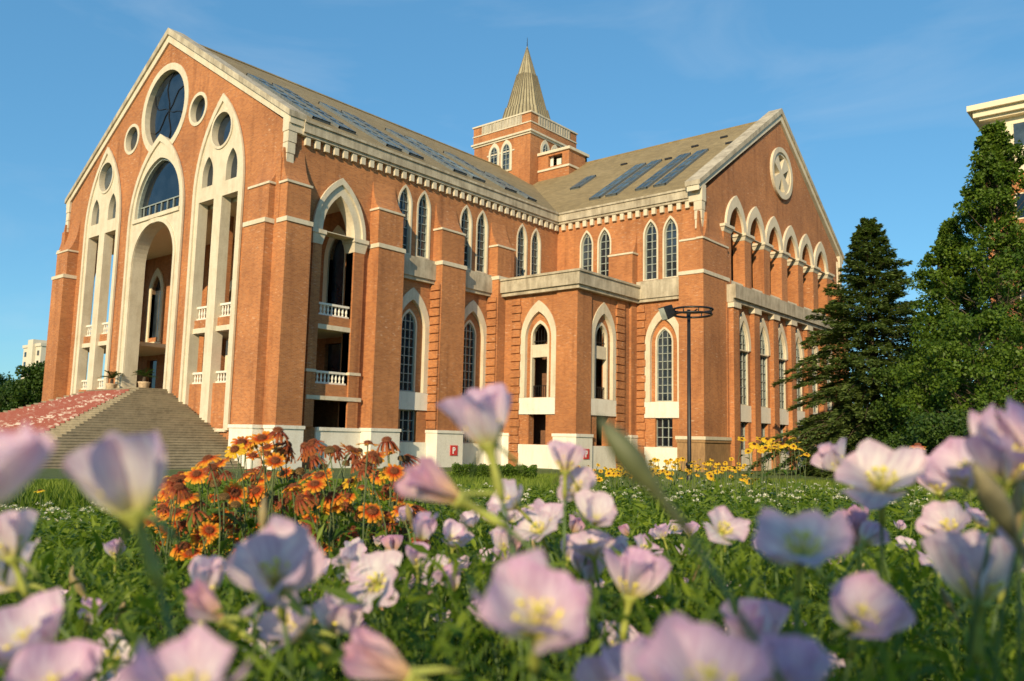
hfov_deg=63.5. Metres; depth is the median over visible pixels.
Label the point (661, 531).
evening primrose
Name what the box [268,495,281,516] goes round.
blanket flower
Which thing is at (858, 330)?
cedar tree
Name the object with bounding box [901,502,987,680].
evening primrose
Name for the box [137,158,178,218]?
window
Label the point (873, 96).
sky
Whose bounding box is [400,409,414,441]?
window
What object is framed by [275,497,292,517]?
blanket flower
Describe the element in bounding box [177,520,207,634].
blanket flower
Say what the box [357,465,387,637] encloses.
blanket flower
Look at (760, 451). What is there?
yellow daisy
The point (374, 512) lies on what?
blanket flower
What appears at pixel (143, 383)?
potted palm
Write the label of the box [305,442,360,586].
blanket flower
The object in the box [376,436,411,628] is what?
blanket flower
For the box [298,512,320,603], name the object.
blanket flower
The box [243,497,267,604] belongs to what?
blanket flower
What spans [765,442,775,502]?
yellow daisy
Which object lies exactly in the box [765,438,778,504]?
yellow daisy
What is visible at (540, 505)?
evening primrose
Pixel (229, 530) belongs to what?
blanket flower
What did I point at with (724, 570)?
evening primrose
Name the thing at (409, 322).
window
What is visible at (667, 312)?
street lamp
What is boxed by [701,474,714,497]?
yellow daisy
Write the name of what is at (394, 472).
blanket flower
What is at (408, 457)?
blanket flower
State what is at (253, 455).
blanket flower
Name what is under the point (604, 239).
window
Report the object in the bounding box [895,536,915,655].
evening primrose
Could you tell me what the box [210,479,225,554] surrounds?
blanket flower
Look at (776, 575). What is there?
evening primrose
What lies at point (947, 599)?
evening primrose
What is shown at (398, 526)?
blanket flower
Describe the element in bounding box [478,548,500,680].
evening primrose
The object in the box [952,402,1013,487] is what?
shrub
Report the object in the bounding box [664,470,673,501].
yellow daisy
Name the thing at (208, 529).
blanket flower
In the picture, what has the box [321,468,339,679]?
blanket flower
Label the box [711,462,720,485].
yellow daisy
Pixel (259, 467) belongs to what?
blanket flower
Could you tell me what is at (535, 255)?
window
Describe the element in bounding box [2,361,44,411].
leafy tree
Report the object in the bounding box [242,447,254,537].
blanket flower
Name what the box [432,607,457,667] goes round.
evening primrose
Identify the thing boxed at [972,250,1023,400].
leafy tree
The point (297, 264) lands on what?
brick hall
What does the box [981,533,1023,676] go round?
evening primrose
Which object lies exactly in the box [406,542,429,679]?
evening primrose
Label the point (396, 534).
evening primrose
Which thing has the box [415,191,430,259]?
window
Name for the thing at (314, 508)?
blanket flower
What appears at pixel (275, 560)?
evening primrose
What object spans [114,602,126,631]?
evening primrose
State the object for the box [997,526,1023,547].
evening primrose
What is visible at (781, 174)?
window
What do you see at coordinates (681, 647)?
evening primrose
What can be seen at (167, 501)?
blanket flower
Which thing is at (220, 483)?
blanket flower
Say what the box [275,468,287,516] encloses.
blanket flower
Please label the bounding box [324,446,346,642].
blanket flower
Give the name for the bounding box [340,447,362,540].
blanket flower
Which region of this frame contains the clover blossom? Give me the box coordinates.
[1,479,944,544]
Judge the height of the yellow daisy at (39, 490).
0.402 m
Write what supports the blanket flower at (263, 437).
on the ground at (47, 473)
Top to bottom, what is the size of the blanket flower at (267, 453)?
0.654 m
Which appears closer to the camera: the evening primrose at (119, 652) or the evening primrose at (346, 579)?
the evening primrose at (119, 652)
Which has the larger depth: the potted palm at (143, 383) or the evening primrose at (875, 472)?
the potted palm at (143, 383)
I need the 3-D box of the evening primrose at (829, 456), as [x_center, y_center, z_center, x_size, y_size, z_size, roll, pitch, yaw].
[0.349,0.438,0.813,0.092,0.681,0.075,4,-7,-24]
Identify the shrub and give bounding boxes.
[881,408,1001,455]
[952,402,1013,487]
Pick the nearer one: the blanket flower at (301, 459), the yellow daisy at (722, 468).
the blanket flower at (301, 459)
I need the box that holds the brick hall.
[41,28,848,471]
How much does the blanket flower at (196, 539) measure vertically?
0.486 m
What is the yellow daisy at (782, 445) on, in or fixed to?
on the ground at (47, 473)
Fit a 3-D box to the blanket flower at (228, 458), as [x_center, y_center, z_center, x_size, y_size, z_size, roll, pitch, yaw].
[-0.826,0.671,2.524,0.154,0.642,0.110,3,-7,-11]
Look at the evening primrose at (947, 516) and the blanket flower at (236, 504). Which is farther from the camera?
the blanket flower at (236, 504)
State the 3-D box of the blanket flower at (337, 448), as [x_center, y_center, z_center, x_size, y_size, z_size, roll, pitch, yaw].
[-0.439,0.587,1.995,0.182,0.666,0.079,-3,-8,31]
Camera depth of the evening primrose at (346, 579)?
1.08 m
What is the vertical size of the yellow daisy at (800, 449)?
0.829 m
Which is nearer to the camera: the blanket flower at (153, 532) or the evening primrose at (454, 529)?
the evening primrose at (454, 529)
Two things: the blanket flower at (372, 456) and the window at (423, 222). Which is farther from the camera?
the window at (423, 222)
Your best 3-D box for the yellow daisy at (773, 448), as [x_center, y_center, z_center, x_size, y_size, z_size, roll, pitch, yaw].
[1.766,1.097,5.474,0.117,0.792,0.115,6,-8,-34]
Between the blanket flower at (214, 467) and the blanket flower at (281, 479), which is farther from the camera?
the blanket flower at (281, 479)
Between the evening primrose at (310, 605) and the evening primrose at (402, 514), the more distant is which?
the evening primrose at (402, 514)
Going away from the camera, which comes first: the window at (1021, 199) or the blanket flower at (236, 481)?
the blanket flower at (236, 481)
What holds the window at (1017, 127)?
in the corner building
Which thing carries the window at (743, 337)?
in the brick hall
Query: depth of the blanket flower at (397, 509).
1.72 m
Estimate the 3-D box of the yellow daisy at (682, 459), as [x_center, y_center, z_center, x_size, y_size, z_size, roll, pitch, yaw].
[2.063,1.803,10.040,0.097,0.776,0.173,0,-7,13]
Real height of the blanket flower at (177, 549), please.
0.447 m
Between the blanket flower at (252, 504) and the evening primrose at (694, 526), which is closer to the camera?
the evening primrose at (694, 526)
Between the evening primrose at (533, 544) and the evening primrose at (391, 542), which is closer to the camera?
the evening primrose at (391, 542)
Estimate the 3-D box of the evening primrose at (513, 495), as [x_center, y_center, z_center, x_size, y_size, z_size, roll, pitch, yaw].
[0.051,0.467,0.892,0.183,0.628,0.063,6,-8,-35]
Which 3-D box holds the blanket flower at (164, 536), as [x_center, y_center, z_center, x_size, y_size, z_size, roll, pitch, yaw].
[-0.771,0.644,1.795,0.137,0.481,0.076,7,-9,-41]
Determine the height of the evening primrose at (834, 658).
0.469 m
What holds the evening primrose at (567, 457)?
on the ground at (47, 473)
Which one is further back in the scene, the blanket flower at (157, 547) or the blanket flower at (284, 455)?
the blanket flower at (157, 547)
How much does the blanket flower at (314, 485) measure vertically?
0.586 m
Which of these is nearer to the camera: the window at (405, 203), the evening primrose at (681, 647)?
the evening primrose at (681, 647)
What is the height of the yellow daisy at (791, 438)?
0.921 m
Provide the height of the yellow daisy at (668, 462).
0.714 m
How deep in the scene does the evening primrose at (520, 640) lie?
0.55 m
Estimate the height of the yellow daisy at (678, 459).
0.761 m
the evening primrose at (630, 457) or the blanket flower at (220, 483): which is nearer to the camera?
the evening primrose at (630, 457)
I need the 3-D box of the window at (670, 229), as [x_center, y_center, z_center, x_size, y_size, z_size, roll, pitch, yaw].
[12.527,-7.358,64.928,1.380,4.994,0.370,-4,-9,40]
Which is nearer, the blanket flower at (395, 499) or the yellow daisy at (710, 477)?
the blanket flower at (395, 499)
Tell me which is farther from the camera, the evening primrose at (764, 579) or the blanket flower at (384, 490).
the blanket flower at (384, 490)
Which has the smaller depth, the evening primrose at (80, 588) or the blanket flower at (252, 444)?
the evening primrose at (80, 588)
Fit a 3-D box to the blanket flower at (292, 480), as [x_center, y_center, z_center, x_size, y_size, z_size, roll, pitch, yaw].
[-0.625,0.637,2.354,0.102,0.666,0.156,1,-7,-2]
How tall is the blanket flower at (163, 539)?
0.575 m
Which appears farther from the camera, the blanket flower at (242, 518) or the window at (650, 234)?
the window at (650, 234)
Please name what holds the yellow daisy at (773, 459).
on the ground at (47, 473)
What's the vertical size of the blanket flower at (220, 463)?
0.627 m
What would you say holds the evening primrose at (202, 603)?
on the ground at (47, 473)
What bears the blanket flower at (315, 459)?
on the ground at (47, 473)
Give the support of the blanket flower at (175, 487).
on the ground at (47, 473)
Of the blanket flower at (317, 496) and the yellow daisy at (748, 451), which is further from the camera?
the yellow daisy at (748, 451)
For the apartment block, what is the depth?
254.31 m
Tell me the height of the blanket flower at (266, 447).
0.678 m
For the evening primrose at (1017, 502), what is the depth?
0.52 m
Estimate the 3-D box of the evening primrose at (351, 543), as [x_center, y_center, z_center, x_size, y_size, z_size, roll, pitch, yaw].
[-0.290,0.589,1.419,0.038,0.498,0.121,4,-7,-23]
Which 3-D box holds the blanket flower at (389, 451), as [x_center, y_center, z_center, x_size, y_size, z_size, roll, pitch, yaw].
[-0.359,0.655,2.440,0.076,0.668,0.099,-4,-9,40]
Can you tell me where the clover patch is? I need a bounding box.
[0,477,1023,679]
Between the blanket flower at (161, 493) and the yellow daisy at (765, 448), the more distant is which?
the yellow daisy at (765, 448)
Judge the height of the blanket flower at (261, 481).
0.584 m
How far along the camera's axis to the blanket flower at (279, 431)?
1.89 m
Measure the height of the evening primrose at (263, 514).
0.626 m
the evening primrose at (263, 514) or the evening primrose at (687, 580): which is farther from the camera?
the evening primrose at (687, 580)
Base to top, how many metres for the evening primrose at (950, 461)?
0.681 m
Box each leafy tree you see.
[0,371,12,408]
[0,382,13,411]
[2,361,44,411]
[859,349,972,481]
[891,306,1023,437]
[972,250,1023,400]
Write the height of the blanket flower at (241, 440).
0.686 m
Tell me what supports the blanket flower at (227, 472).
on the ground at (47, 473)
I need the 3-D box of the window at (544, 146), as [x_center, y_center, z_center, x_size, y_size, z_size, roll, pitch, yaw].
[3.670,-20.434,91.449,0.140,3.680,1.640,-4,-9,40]
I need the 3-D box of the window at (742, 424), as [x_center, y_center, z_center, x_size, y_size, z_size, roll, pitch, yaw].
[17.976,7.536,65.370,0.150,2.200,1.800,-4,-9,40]
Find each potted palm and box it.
[99,370,124,388]
[132,368,156,387]
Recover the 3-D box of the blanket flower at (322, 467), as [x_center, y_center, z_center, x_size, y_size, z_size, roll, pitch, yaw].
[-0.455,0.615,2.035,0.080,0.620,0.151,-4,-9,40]
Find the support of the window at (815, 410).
in the brick hall
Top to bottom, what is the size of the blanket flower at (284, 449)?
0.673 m
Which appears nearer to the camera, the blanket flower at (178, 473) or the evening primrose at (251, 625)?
the evening primrose at (251, 625)
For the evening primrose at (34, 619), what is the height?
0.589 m
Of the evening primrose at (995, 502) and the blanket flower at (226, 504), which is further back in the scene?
the blanket flower at (226, 504)
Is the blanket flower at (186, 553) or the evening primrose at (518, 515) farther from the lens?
the blanket flower at (186, 553)
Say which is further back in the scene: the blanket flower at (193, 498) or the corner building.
the corner building
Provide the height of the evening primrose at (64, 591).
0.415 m
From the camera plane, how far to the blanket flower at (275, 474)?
2.14 m
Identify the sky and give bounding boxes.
[0,0,1023,403]
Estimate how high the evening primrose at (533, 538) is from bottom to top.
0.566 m
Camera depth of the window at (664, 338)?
64.49 m
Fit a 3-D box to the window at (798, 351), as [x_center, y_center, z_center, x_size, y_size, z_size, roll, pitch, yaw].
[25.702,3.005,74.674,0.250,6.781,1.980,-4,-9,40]
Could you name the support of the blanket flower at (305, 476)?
on the ground at (47, 473)
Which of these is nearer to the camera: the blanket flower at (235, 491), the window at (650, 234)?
the blanket flower at (235, 491)
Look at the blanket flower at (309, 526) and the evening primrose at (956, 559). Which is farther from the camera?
the blanket flower at (309, 526)
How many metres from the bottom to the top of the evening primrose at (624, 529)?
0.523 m
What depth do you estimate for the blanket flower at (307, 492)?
2.23 m
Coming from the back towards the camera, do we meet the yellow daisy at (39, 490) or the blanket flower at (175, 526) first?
the yellow daisy at (39, 490)
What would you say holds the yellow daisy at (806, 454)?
on the ground at (47, 473)
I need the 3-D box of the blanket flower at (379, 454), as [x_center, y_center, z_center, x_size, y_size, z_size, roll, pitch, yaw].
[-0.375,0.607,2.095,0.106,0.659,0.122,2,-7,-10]
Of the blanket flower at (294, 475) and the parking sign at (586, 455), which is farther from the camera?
the parking sign at (586, 455)
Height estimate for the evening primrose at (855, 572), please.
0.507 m
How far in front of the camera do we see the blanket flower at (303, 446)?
2.16 m
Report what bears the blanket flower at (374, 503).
on the ground at (47, 473)
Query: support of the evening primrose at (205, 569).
on the ground at (47, 473)
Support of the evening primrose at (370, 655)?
on the ground at (47, 473)
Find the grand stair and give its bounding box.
[0,387,243,469]
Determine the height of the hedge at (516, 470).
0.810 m
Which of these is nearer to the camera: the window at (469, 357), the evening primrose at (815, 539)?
the evening primrose at (815, 539)
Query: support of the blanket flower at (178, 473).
on the ground at (47, 473)
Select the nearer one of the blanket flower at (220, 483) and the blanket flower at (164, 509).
the blanket flower at (164, 509)
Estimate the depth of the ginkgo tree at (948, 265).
47.84 m
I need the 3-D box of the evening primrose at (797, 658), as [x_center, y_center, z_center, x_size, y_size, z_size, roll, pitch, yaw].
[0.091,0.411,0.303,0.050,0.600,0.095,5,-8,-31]
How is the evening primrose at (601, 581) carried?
on the ground at (47, 473)
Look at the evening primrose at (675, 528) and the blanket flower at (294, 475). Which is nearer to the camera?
the evening primrose at (675, 528)
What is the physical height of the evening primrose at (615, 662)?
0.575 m
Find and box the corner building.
[966,94,1023,404]
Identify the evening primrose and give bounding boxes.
[0,421,54,583]
[0,509,39,599]
[0,538,100,680]
[0,587,63,666]
[3,639,102,680]
[60,430,181,640]
[61,589,70,599]
[62,566,74,642]
[70,573,103,633]
[78,595,106,639]
[90,628,134,680]
[103,539,125,626]
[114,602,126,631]
[115,623,252,680]
[183,577,297,680]
[189,555,225,624]
[223,568,276,677]
[226,515,325,680]
[242,639,277,675]
[249,613,268,680]
[252,496,267,680]
[257,592,360,680]
[282,586,322,679]
[294,641,299,680]
[300,613,318,680]
[310,592,365,680]
[321,558,341,680]
[326,568,349,680]
[331,539,382,635]
[341,625,460,680]
[343,537,366,653]
[347,550,405,662]
[373,535,384,617]
[381,535,402,644]
[381,580,393,640]
[383,517,405,606]
[395,456,609,647]
[398,506,419,662]
[399,574,415,588]
[405,503,427,666]
[406,519,466,665]
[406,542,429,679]
[413,512,438,667]
[421,554,469,671]
[428,531,473,680]
[432,563,475,680]
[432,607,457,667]
[436,383,530,676]
[457,555,475,678]
[459,511,501,679]
[467,601,501,680]
[470,547,589,680]
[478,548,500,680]
[482,507,506,637]
[482,519,511,678]
[483,510,522,678]
[486,479,586,653]
[489,525,519,680]
[492,546,517,680]
[501,536,525,680]
[507,504,532,677]
[509,540,523,680]
[513,510,557,561]
[513,521,538,664]
[531,498,572,647]
[531,540,547,655]
[539,534,574,680]
[543,514,584,678]
[548,440,586,680]
[557,466,598,655]
[560,578,604,672]
[566,529,614,639]
[570,550,592,654]
[571,489,616,680]
[572,634,651,680]
[576,556,605,660]
[594,533,663,654]
[597,416,784,680]
[598,620,637,648]
[603,546,671,641]
[608,535,637,631]
[618,524,652,628]
[635,612,772,680]
[649,528,659,539]
[652,544,690,619]
[654,523,680,606]
[668,520,685,602]
[678,521,699,605]
[681,578,688,606]
[683,556,700,614]
[686,506,750,616]
[720,598,790,639]
[723,537,731,630]
[749,632,838,680]
[753,506,854,634]
[753,529,781,628]
[754,547,766,599]
[810,438,920,674]
[815,520,890,640]
[821,644,844,676]
[825,563,863,647]
[829,571,915,680]
[832,506,876,676]
[834,438,927,680]
[847,504,868,563]
[893,520,906,544]
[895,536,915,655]
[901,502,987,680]
[916,501,1008,680]
[917,455,971,666]
[917,550,965,679]
[921,529,1014,680]
[925,436,1023,625]
[940,587,980,674]
[964,403,1023,680]
[971,461,1023,561]
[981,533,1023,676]
[992,397,1023,680]
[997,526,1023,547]
[1011,480,1023,678]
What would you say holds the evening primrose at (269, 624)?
on the ground at (47, 473)
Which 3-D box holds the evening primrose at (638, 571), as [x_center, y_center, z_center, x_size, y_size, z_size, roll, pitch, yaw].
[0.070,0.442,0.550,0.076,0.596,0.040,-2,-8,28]
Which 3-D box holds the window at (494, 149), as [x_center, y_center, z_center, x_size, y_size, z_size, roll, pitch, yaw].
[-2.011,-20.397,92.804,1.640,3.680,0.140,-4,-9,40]
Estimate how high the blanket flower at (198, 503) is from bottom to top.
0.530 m
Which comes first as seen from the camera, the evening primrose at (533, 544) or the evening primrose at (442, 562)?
the evening primrose at (442, 562)
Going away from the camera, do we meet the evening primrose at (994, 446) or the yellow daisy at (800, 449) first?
the evening primrose at (994, 446)
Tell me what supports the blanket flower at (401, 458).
on the ground at (47, 473)
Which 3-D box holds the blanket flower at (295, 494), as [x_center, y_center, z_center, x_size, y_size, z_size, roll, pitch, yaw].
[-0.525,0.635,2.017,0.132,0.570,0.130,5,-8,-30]
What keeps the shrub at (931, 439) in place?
on the ground at (47, 473)
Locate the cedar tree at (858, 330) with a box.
[746,217,929,477]
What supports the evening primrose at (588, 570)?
on the ground at (47, 473)
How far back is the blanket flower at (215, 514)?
1.96 m
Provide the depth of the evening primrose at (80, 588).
0.88 m
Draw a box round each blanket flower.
[135,521,188,633]
[143,479,187,646]
[144,483,163,635]
[144,483,192,647]
[146,516,163,597]
[146,517,178,637]
[146,527,177,628]
[150,501,170,638]
[152,476,184,641]
[154,479,181,617]
[155,542,161,550]
[156,506,179,618]
[158,490,171,559]
[161,477,188,629]
[162,498,180,582]
[162,508,188,629]
[170,541,195,618]
[172,492,199,545]
[175,471,192,635]
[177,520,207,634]
[177,547,216,630]
[178,472,196,629]
[180,467,227,628]
[186,500,209,524]
[186,507,229,611]
[189,521,215,549]
[191,463,207,550]
[194,473,217,508]
[195,454,236,623]
[199,521,218,555]
[201,463,225,594]
[206,473,222,545]
[206,515,227,555]
[206,533,246,625]
[208,493,224,541]
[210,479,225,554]
[211,506,229,627]
[212,443,245,679]
[214,458,248,675]
[214,493,230,629]
[215,482,246,627]
[219,470,234,552]
[221,502,231,532]
[221,520,232,558]
[222,441,281,680]
[222,511,237,559]
[226,456,247,515]
[227,456,239,554]
[227,501,241,607]
[227,527,249,543]
[230,427,288,676]
[230,436,250,657]
[234,440,293,530]
[237,450,261,513]
[237,472,278,673]
[237,516,245,522]
[241,456,251,529]
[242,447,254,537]
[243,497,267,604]
[244,468,259,498]
[245,452,285,680]
[245,466,265,518]
[246,448,272,536]
[246,484,255,536]
[247,484,267,501]
[248,431,273,666]
[255,476,269,491]
[258,442,277,512]
[260,433,283,678]
[260,470,278,513]
[265,446,295,678]
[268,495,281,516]
[270,447,280,513]
[270,524,316,606]
[271,445,284,517]
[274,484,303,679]
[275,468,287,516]
[275,482,302,680]
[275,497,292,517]
[277,467,303,523]
[285,451,301,485]
[287,470,301,522]
[290,467,304,645]
[294,493,335,680]
[297,450,310,518]
[297,471,335,650]
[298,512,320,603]
[300,442,325,539]
[302,478,326,671]
[302,490,310,510]
[303,445,341,592]
[304,542,332,674]
[305,439,351,580]
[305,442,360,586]
[305,445,328,511]
[307,491,336,647]
[309,455,328,557]
[310,471,335,667]
[312,479,331,635]
[317,501,344,678]
[319,463,338,675]
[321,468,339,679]
[323,491,349,642]
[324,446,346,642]
[329,448,356,505]
[331,460,349,546]
[335,457,372,644]
[336,447,364,645]
[336,483,352,522]
[336,525,359,541]
[339,475,361,524]
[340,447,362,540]
[341,501,353,546]
[343,493,381,553]
[345,451,379,538]
[346,455,356,528]
[351,459,378,550]
[354,485,370,525]
[354,505,405,639]
[356,440,378,618]
[357,456,382,544]
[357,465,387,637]
[358,502,384,553]
[363,449,385,502]
[366,454,381,552]
[369,470,386,525]
[369,496,402,551]
[370,491,387,639]
[370,519,401,621]
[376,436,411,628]
[378,470,404,589]
[378,511,395,550]
[380,467,404,641]
[380,484,403,564]
[382,463,404,534]
[382,465,403,611]
[384,449,396,462]
[386,481,398,646]
[391,475,410,649]
[391,503,433,650]
[392,455,409,651]
[394,503,411,619]
[398,528,430,678]
[401,454,431,608]
[403,535,430,633]
[406,503,429,660]
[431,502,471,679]
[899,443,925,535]
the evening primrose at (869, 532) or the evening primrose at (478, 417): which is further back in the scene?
the evening primrose at (869, 532)
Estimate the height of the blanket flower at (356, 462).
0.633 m
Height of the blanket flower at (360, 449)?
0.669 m
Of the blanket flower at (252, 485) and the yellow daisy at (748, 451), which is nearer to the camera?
the blanket flower at (252, 485)
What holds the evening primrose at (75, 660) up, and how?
on the ground at (47, 473)
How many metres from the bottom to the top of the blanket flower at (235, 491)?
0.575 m
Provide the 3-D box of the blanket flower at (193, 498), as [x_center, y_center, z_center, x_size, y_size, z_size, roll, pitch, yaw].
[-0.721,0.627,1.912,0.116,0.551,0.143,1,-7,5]
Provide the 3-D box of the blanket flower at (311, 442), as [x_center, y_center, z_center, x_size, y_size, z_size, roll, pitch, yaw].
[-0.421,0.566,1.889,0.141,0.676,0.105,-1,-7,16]
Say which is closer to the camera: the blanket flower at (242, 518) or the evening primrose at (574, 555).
the evening primrose at (574, 555)
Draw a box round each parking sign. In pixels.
[450,445,457,455]
[583,449,589,458]
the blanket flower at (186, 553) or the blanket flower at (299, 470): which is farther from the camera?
the blanket flower at (299, 470)
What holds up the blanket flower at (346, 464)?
on the ground at (47, 473)
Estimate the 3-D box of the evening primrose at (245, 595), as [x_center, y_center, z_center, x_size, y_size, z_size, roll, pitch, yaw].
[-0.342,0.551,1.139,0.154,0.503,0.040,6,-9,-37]
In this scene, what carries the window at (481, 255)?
in the brick hall
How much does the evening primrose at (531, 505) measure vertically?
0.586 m
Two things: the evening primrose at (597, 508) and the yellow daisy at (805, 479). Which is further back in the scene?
the yellow daisy at (805, 479)
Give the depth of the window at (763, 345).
69.25 m
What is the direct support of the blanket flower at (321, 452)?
on the ground at (47, 473)
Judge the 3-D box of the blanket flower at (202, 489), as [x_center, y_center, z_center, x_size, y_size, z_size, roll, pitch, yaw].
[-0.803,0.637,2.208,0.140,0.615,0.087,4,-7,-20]
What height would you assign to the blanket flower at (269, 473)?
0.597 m
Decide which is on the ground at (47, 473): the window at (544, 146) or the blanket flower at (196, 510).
the blanket flower at (196, 510)
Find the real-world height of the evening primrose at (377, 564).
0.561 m
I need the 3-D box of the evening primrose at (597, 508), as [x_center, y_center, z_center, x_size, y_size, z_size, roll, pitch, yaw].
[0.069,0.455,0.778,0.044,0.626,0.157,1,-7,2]
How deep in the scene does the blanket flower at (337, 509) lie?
1.80 m
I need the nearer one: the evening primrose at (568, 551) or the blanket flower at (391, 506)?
the evening primrose at (568, 551)
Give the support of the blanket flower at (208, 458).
on the ground at (47, 473)
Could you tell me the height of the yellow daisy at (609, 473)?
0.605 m
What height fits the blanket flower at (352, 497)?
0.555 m
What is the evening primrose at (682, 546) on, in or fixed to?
on the ground at (47, 473)
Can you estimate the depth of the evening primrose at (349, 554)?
0.92 m
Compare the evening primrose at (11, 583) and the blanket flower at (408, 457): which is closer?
the evening primrose at (11, 583)
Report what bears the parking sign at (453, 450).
attached to the brick hall
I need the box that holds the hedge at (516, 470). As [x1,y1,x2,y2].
[451,462,537,478]
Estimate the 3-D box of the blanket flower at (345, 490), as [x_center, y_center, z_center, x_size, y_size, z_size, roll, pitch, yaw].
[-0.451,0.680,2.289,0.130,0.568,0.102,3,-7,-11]
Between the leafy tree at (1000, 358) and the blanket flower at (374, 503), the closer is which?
the blanket flower at (374, 503)
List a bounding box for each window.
[124,124,139,154]
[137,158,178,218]
[141,62,188,151]
[189,92,207,125]
[398,185,412,254]
[399,309,416,391]
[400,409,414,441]
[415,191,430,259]
[460,205,472,269]
[462,320,475,394]
[463,434,473,442]
[475,210,487,273]
[488,143,499,165]
[500,140,511,170]
[516,224,527,276]
[530,228,540,274]
[530,320,549,397]
[540,140,549,152]
[580,230,592,271]
[594,322,607,399]
[597,227,610,275]
[643,219,657,280]
[655,327,672,401]
[657,418,672,446]
[663,215,677,278]
[739,323,748,405]
[740,422,744,449]
[760,328,767,407]
[761,423,764,445]
[770,147,792,199]
[779,334,785,409]
[780,425,782,443]
[796,338,802,411]
[812,346,817,412]
[827,357,831,410]
[1012,121,1023,145]
[1015,192,1023,218]
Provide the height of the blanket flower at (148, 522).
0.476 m
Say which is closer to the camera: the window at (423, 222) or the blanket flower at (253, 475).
the blanket flower at (253, 475)
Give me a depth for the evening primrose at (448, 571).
0.91 m
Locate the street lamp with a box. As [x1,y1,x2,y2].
[658,304,713,480]
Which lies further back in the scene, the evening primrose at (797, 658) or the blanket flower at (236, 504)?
the blanket flower at (236, 504)
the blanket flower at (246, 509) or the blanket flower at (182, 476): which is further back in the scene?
the blanket flower at (246, 509)
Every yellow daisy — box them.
[35,489,44,506]
[605,470,613,500]
[664,461,673,491]
[664,465,675,486]
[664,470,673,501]
[676,457,683,491]
[679,457,685,484]
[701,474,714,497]
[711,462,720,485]
[720,466,726,496]
[726,466,734,510]
[727,468,736,512]
[731,437,745,502]
[744,448,752,503]
[745,441,759,495]
[745,478,753,511]
[753,437,771,495]
[756,448,769,503]
[758,449,770,495]
[760,445,771,501]
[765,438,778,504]
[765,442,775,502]
[768,446,780,500]
[769,442,779,499]
[773,441,785,502]
[779,443,791,496]
[788,437,802,494]
[789,443,796,510]
[793,447,803,511]
[796,455,813,495]
[800,452,816,487]
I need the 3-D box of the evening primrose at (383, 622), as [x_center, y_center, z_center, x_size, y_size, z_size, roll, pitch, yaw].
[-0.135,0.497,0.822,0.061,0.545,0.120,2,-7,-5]
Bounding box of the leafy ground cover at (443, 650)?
[0,478,1023,680]
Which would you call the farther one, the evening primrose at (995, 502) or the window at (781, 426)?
the window at (781, 426)
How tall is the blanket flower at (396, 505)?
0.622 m
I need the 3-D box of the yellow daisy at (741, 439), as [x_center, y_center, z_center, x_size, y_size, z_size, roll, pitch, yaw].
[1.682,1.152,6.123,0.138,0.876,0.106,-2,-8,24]
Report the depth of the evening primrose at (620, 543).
0.97 m
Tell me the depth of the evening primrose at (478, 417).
0.49 m
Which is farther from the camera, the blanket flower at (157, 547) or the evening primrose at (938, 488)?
the blanket flower at (157, 547)
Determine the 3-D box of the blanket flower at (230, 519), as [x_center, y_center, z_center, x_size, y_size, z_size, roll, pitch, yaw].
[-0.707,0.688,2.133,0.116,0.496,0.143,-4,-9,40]
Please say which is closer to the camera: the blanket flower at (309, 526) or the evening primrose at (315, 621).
the evening primrose at (315, 621)
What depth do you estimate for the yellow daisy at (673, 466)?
9.13 m
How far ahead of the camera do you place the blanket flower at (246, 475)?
2.01 m
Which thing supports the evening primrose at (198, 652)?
on the ground at (47, 473)
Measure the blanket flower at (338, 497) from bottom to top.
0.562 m
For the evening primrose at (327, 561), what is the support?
on the ground at (47, 473)
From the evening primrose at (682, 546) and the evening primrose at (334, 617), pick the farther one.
the evening primrose at (682, 546)
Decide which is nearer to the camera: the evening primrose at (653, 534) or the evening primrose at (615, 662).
the evening primrose at (615, 662)
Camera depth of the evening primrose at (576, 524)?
1.29 m
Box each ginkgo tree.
[879,217,1019,444]
[901,119,1023,414]
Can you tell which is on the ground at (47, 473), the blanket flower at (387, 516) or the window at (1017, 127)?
the blanket flower at (387, 516)
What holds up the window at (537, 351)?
in the brick hall
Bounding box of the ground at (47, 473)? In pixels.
[31,467,1005,680]
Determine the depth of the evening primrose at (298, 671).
0.90 m
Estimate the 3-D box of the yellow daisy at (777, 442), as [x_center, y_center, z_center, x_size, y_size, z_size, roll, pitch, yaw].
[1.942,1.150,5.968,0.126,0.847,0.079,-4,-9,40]
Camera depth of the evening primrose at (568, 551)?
0.95 m
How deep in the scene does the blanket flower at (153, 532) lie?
1.96 m
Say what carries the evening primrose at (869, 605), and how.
on the ground at (47, 473)
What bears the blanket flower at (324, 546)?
on the ground at (47, 473)
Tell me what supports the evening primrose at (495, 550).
on the ground at (47, 473)
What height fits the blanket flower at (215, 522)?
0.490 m
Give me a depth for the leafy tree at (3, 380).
107.66 m
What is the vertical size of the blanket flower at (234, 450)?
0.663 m
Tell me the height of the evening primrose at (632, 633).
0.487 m
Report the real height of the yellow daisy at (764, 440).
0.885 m
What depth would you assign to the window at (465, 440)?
62.26 m
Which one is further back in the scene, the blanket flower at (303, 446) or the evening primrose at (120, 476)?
the blanket flower at (303, 446)
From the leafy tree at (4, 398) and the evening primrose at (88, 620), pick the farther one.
the leafy tree at (4, 398)
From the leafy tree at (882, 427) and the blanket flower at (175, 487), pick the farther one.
the leafy tree at (882, 427)
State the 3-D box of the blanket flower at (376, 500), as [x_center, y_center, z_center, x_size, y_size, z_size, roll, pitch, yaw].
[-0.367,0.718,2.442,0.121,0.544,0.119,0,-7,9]

